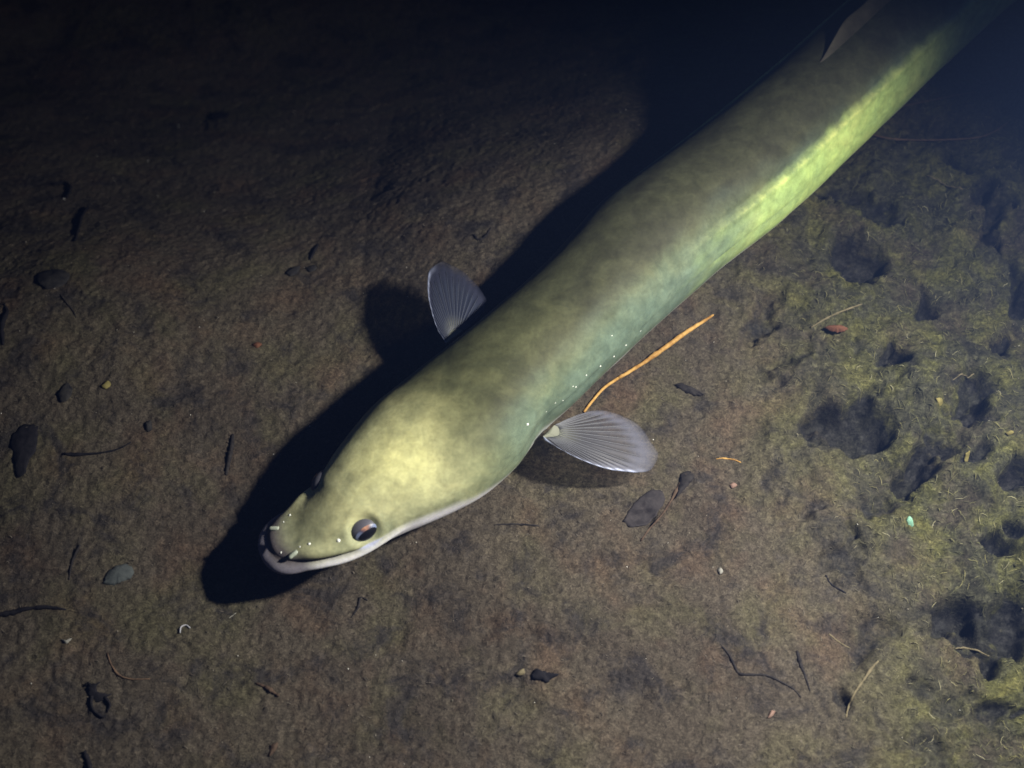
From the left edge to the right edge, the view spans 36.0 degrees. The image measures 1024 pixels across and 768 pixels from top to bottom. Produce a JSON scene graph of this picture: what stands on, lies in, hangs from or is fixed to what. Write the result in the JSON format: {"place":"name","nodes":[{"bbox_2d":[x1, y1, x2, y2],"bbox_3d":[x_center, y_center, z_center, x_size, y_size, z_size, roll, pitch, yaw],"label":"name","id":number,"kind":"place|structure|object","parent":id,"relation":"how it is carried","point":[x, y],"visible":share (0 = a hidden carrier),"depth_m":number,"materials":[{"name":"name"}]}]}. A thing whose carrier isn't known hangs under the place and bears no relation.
{"place":"outdoors","nodes":[
{"label":"outdoors","id":0,"kind":"place"},
{"bbox_2d":[0,0,1023,767],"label":"riverbed","id":1,"kind":"structure","parent":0,"point":[104,74],"depth_m":0.79,"materials":[{"name":"brown soil"}]},
{"bbox_2d":[0,303,8,345],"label":"twig","id":2,"kind":"object","parent":1,"relation":"on","point":[4,317],"visible":1,"depth_m":0.81,"materials":[{"name":"black wood"}]},
{"bbox_2d":[10,424,38,477],"bbox_3d":[-0.242,0.033,0.777,0.014,0.003,0.029,0,60,0],"label":"leaf","id":3,"kind":"object","parent":1,"relation":"on","point":[23,442],"visible":1,"depth_m":0.78,"materials":[{"name":"black plant"}]},
{"bbox_2d":[0,605,65,616],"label":"twig","id":4,"kind":"object","parent":1,"relation":"on","point":[14,612],"visible":1,"depth_m":0.74,"materials":[{"name":"black wood"}]},
{"bbox_2d":[36,269,69,289],"bbox_3d":[-0.245,-0.056,0.841,0.020,0.007,0.018,0,60,0],"label":"pebble","id":5,"kind":"object","parent":1,"relation":"on","point":[52,278],"visible":1,"depth_m":0.84,"materials":[{"name":"grey stone"}]},
{"bbox_2d":[52,181,71,197],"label":"twig","id":6,"kind":"object","parent":1,"relation":"on","point":[66,183],"visible":1,"depth_m":0.96,"materials":[{"name":"black wood"}]},
{"bbox_2d":[58,383,72,401],"bbox_3d":[-0.225,0.004,0.791,0.007,0.001,0.011,0,60,0],"label":"pebble","id":7,"kind":"object","parent":1,"relation":"on","point":[65,392],"visible":1,"depth_m":0.79,"materials":[{"name":"grey stone"}]},
{"bbox_2d":[61,638,71,643],"bbox_3d":[-0.207,0.119,0.730,0.005,0.002,0.003,0,60,0],"label":"chip","id":8,"kind":"object","parent":1,"relation":"on","point":[67,641],"visible":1,"depth_m":0.73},
{"bbox_2d":[60,294,75,317],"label":"twig","id":9,"kind":"object","parent":1,"relation":"on","point":[69,306],"visible":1,"depth_m":0.82,"materials":[{"name":"brown wood"}]},
{"bbox_2d":[68,544,80,579],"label":"twig","id":10,"kind":"object","parent":1,"relation":"on","point":[74,555],"visible":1,"depth_m":0.75,"materials":[{"name":"black wood"}]},
{"bbox_2d":[74,206,89,241],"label":"twig","id":11,"kind":"object","parent":1,"relation":"on","point":[80,220],"visible":1,"depth_m":0.90,"materials":[{"name":"black wood"}]},
{"bbox_2d":[82,750,92,767],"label":"twig","id":12,"kind":"object","parent":1,"relation":"on","point":[87,759],"visible":1,"depth_m":0.70,"materials":[{"name":"black wood"}]},
{"bbox_2d":[84,681,110,717],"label":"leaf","id":13,"kind":"object","parent":1,"relation":"on","point":[95,694],"visible":1,"depth_m":0.72,"materials":[{"name":"black plant"}]},
{"bbox_2d":[64,442,130,456],"bbox_3d":[-0.204,0.032,0.778,0.032,0.002,0.008,0,60,0],"label":"twig","id":14,"kind":"object","parent":1,"relation":"on","point":[71,454],"visible":1,"depth_m":0.78,"materials":[{"name":"black wood"}]},
{"bbox_2d":[101,380,110,388],"bbox_3d":[-0.204,0.000,0.793,0.005,0.002,0.005,0,60,0],"label":"chip","id":15,"kind":"object","parent":1,"relation":"on","point":[106,384],"visible":1,"depth_m":0.79,"materials":[{"name":"beige stone"}]},
{"bbox_2d":[103,564,133,584],"bbox_3d":[-0.186,0.090,0.747,0.014,0.003,0.011,0,60,0],"label":"stone","id":16,"kind":"object","parent":1,"relation":"on","point":[117,574],"visible":1,"depth_m":0.75,"materials":[{"name":"stone"}]},
{"bbox_2d":[107,653,149,679],"bbox_3d":[-0.178,0.132,0.724,0.025,0.002,0.006,27,64,15],"label":"twig","id":17,"kind":"object","parent":1,"relation":"on","point":[115,671],"visible":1,"depth_m":0.72,"materials":[{"name":"wood"}]},
{"bbox_2d":[145,420,151,431],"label":"leaf","id":18,"kind":"object","parent":1,"relation":"on","point":[148,425],"visible":1,"depth_m":0.78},
{"bbox_2d":[179,624,190,632],"bbox_3d":[-0.153,0.114,0.736,0.005,0.001,0.005,0,60,0],"label":"thread","id":19,"kind":"object","parent":1,"relation":"on","point":[188,626],"visible":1,"depth_m":0.74},
{"bbox_2d":[225,434,234,474],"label":"twig","id":20,"kind":"object","parent":1,"relation":"on","point":[230,453],"visible":1,"depth_m":0.78,"materials":[{"name":"black wood"}]},
{"bbox_2d":[252,342,261,347],"bbox_3d":[-0.132,-0.020,0.813,0.005,0.002,0.004,0,60,0],"label":"chip","id":21,"kind":"object","parent":1,"relation":"on","point":[257,344],"visible":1,"depth_m":0.81,"materials":[{"name":"red plant"}]},
{"bbox_2d":[256,682,278,696],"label":"twig","id":22,"kind":"object","parent":1,"relation":"on","point":[269,689],"visible":1,"depth_m":0.72,"materials":[{"name":"wood"}]},
{"bbox_2d":[269,742,277,755],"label":"leaf","id":23,"kind":"object","parent":1,"relation":"on","point":[273,747],"visible":1,"depth_m":0.70,"materials":[{"name":"brown plant"}]},
{"bbox_2d":[286,266,299,275],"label":"leaf","id":24,"kind":"object","parent":1,"relation":"on","point":[292,271],"visible":1,"depth_m":0.85,"materials":[{"name":"plant"}]},
{"bbox_2d":[306,265,316,271],"bbox_3d":[-0.108,-0.062,0.850,0.007,0.002,0.005,0,60,0],"label":"pebble","id":25,"kind":"object","parent":1,"relation":"on","point":[311,268],"visible":1,"depth_m":0.85,"materials":[{"name":"grey stone"}]},
{"bbox_2d":[309,243,318,259],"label":"twig","id":26,"kind":"object","parent":1,"relation":"on","point":[314,251],"visible":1,"depth_m":0.86,"materials":[{"name":"wood"}]},
{"bbox_2d":[351,596,367,617],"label":"twig","id":27,"kind":"object","parent":1,"relation":"on","point":[357,608],"visible":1,"depth_m":0.74,"materials":[{"name":"black wood"}]},
{"bbox_2d":[473,227,490,240],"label":"twig","id":28,"kind":"object","parent":1,"relation":"on","point":[479,239],"visible":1,"depth_m":0.83,"materials":[{"name":"black wood"}]},
{"bbox_2d":[0,16,1023,767],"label":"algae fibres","id":29,"kind":"object","parent":1,"relation":"on","point":[910,590],"visible":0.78,"depth_m":0.80,"materials":[{"name":"green plant"}]},
{"bbox_2d":[0,20,1023,766],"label":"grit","id":30,"kind":"object","parent":1,"relation":"on","point":[416,542],"visible":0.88,"depth_m":0.79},
{"bbox_2d":[495,523,538,526],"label":"twig","id":31,"kind":"object","parent":1,"relation":"on","point":[521,524],"visible":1,"depth_m":0.76,"materials":[{"name":"wood"}]},
{"bbox_2d":[515,669,524,675],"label":"leaf","id":32,"kind":"object","parent":1,"relation":"on","point":[520,672],"visible":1,"depth_m":0.72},
{"bbox_2d":[531,668,558,681],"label":"leaf","id":33,"kind":"object","parent":1,"relation":"on","point":[539,674],"visible":1,"depth_m":0.72,"materials":[{"name":"grey plant"}]},
{"bbox_2d":[258,0,1015,574],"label":"eel","id":34,"kind":"object","parent":1,"relation":"on","point":[472,414],"visible":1,"depth_m":0.76,"materials":[{"name":"green"}]},
{"bbox_2d":[623,489,664,526],"bbox_3d":[0.065,0.061,0.766,0.026,0.005,0.012,-40,68,-20],"label":"leaf","id":35,"kind":"object","parent":1,"relation":"on","point":[645,508],"visible":1,"depth_m":0.77,"materials":[{"name":"grey plant"}]},
{"bbox_2d":[583,314,713,412],"bbox_3d":[0.069,-0.013,0.807,0.092,0.006,0.006,-37,67,-19],"label":"grass stalk","id":36,"kind":"object","parent":1,"relation":"on","point":[667,345],"depth_m":0.81,"materials":[{"name":"orange plant"}]},
{"bbox_2d":[640,482,679,540],"bbox_3d":[0.074,0.060,0.766,0.003,0.004,0.044,29,64,15],"label":"stalk","id":37,"kind":"object","parent":1,"relation":"on","point":[668,504],"visible":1,"depth_m":0.77,"materials":[{"name":"brown plant"}]},
{"bbox_2d":[675,471,693,497],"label":"leaf","id":38,"kind":"object","parent":1,"relation":"on","point":[686,478],"visible":1,"depth_m":0.77,"materials":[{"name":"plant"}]},
{"bbox_2d":[674,383,703,395],"bbox_3d":[0.090,0.003,0.800,0.015,0.002,0.008,0,60,0],"label":"bark flake","id":39,"kind":"object","parent":1,"relation":"on","point":[687,389],"visible":1,"depth_m":0.80,"materials":[{"name":"grey wood"}]},
{"bbox_2d":[716,457,740,462],"bbox_3d":[0.107,0.038,0.780,0.012,0.002,0.003,0,60,0],"label":"straw","id":40,"kind":"object","parent":1,"relation":"on","point":[728,459],"visible":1,"depth_m":0.78,"materials":[{"name":"plant"}]},
{"bbox_2d":[729,482,736,487],"bbox_3d":[0.108,0.049,0.772,0.004,0.002,0.003,0,60,0],"label":"chip","id":41,"kind":"object","parent":1,"relation":"on","point":[732,485],"visible":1,"depth_m":0.77,"materials":[{"name":"pink stone"}]},
{"bbox_2d":[720,644,800,697],"bbox_3d":[0.112,0.134,0.722,0.044,0.003,0.008,30,64,16],"label":"twig","id":42,"kind":"object","parent":1,"relation":"on","point":[746,674],"visible":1,"depth_m":0.72,"materials":[{"name":"black wood"}]},
{"bbox_2d":[767,710,774,718],"bbox_3d":[0.117,0.149,0.712,0.004,0.002,0.004,0,60,0],"label":"chip","id":43,"kind":"object","parent":1,"relation":"on","point":[771,713],"visible":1,"depth_m":0.71,"materials":[{"name":"pink stone"}]},
{"bbox_2d":[796,650,810,690],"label":"twig","id":44,"kind":"object","parent":1,"relation":"on","point":[799,660],"visible":1,"depth_m":0.72,"materials":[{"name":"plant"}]},
{"bbox_2d":[825,575,845,592],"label":"twig","id":45,"kind":"object","parent":1,"relation":"on","point":[831,584],"visible":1,"depth_m":0.75,"materials":[{"name":"wood"}]},
{"bbox_2d":[824,325,847,332],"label":"leaf","id":46,"kind":"object","parent":1,"relation":"on","point":[836,328],"visible":1,"depth_m":0.81,"materials":[{"name":"plant"}]},
{"bbox_2d":[811,304,861,327],"bbox_3d":[0.169,-0.036,0.821,0.030,0.005,0.002,-21,62,-12],"label":"straw","id":47,"kind":"object","parent":1,"relation":"on","point":[836,313],"visible":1,"depth_m":0.82,"materials":[{"name":"beige plant"}]},
{"bbox_2d":[829,634,848,647],"bbox_3d":[0.153,0.120,0.736,0.010,0.005,0.006,0,60,0],"label":"straw","id":48,"kind":"object","parent":1,"relation":"on","point":[838,641],"visible":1,"depth_m":0.73,"materials":[{"name":"beige plant"}]},
{"bbox_2d":[845,661,878,717],"bbox_3d":[0.159,0.140,0.722,0.003,0.006,0.033,30,64,16],"label":"stalk","id":49,"kind":"object","parent":1,"relation":"on","point":[869,671],"visible":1,"depth_m":0.72,"materials":[{"name":"beige plant"}]},
{"bbox_2d":[906,516,913,526],"bbox_3d":[0.193,0.067,0.763,0.004,0.004,0.004,0,60,0],"label":"chip","id":50,"kind":"object","parent":1,"relation":"on","point":[909,520],"visible":1,"depth_m":0.76,"materials":[{"name":"green stone"}]},
{"bbox_2d":[902,92,973,106],"bbox_3d":[0.242,-0.164,0.914,0.057,0.004,0.004,-15,61,-8],"label":"root","id":51,"kind":"object","parent":1,"relation":"on","point":[935,99],"visible":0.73,"depth_m":0.91,"materials":[{"name":"brown plant"}]},
{"bbox_2d":[936,397,942,405],"bbox_3d":[0.214,0.009,0.788,0.004,0.006,0.004,0,60,0],"label":"chip","id":52,"kind":"object","parent":1,"relation":"on","point":[940,401],"visible":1,"depth_m":0.79,"materials":[{"name":"beige stone"}]},
{"bbox_2d":[926,175,961,188],"bbox_3d":[0.238,-0.111,0.869,0.022,0.008,0.002,40,68,20],"label":"root","id":53,"kind":"object","parent":1,"relation":"on","point":[934,178],"visible":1,"depth_m":0.87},
{"bbox_2d":[953,373,973,379],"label":"twig","id":54,"kind":"object","parent":1,"relation":"on","point":[963,375],"visible":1,"depth_m":0.80,"materials":[{"name":"wood"}]},
{"bbox_2d":[964,451,969,461],"bbox_3d":[0.225,0.036,0.779,0.002,0.007,0.003,0,60,0],"label":"chip","id":55,"kind":"object","parent":1,"relation":"on","point":[966,457],"visible":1,"depth_m":0.78,"materials":[{"name":"beige stone"}]},
{"bbox_2d":[952,647,988,656],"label":"stalk","id":56,"kind":"object","parent":1,"relation":"on","point":[970,649],"visible":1,"depth_m":0.76,"materials":[{"name":"beige plant"}]}
]}

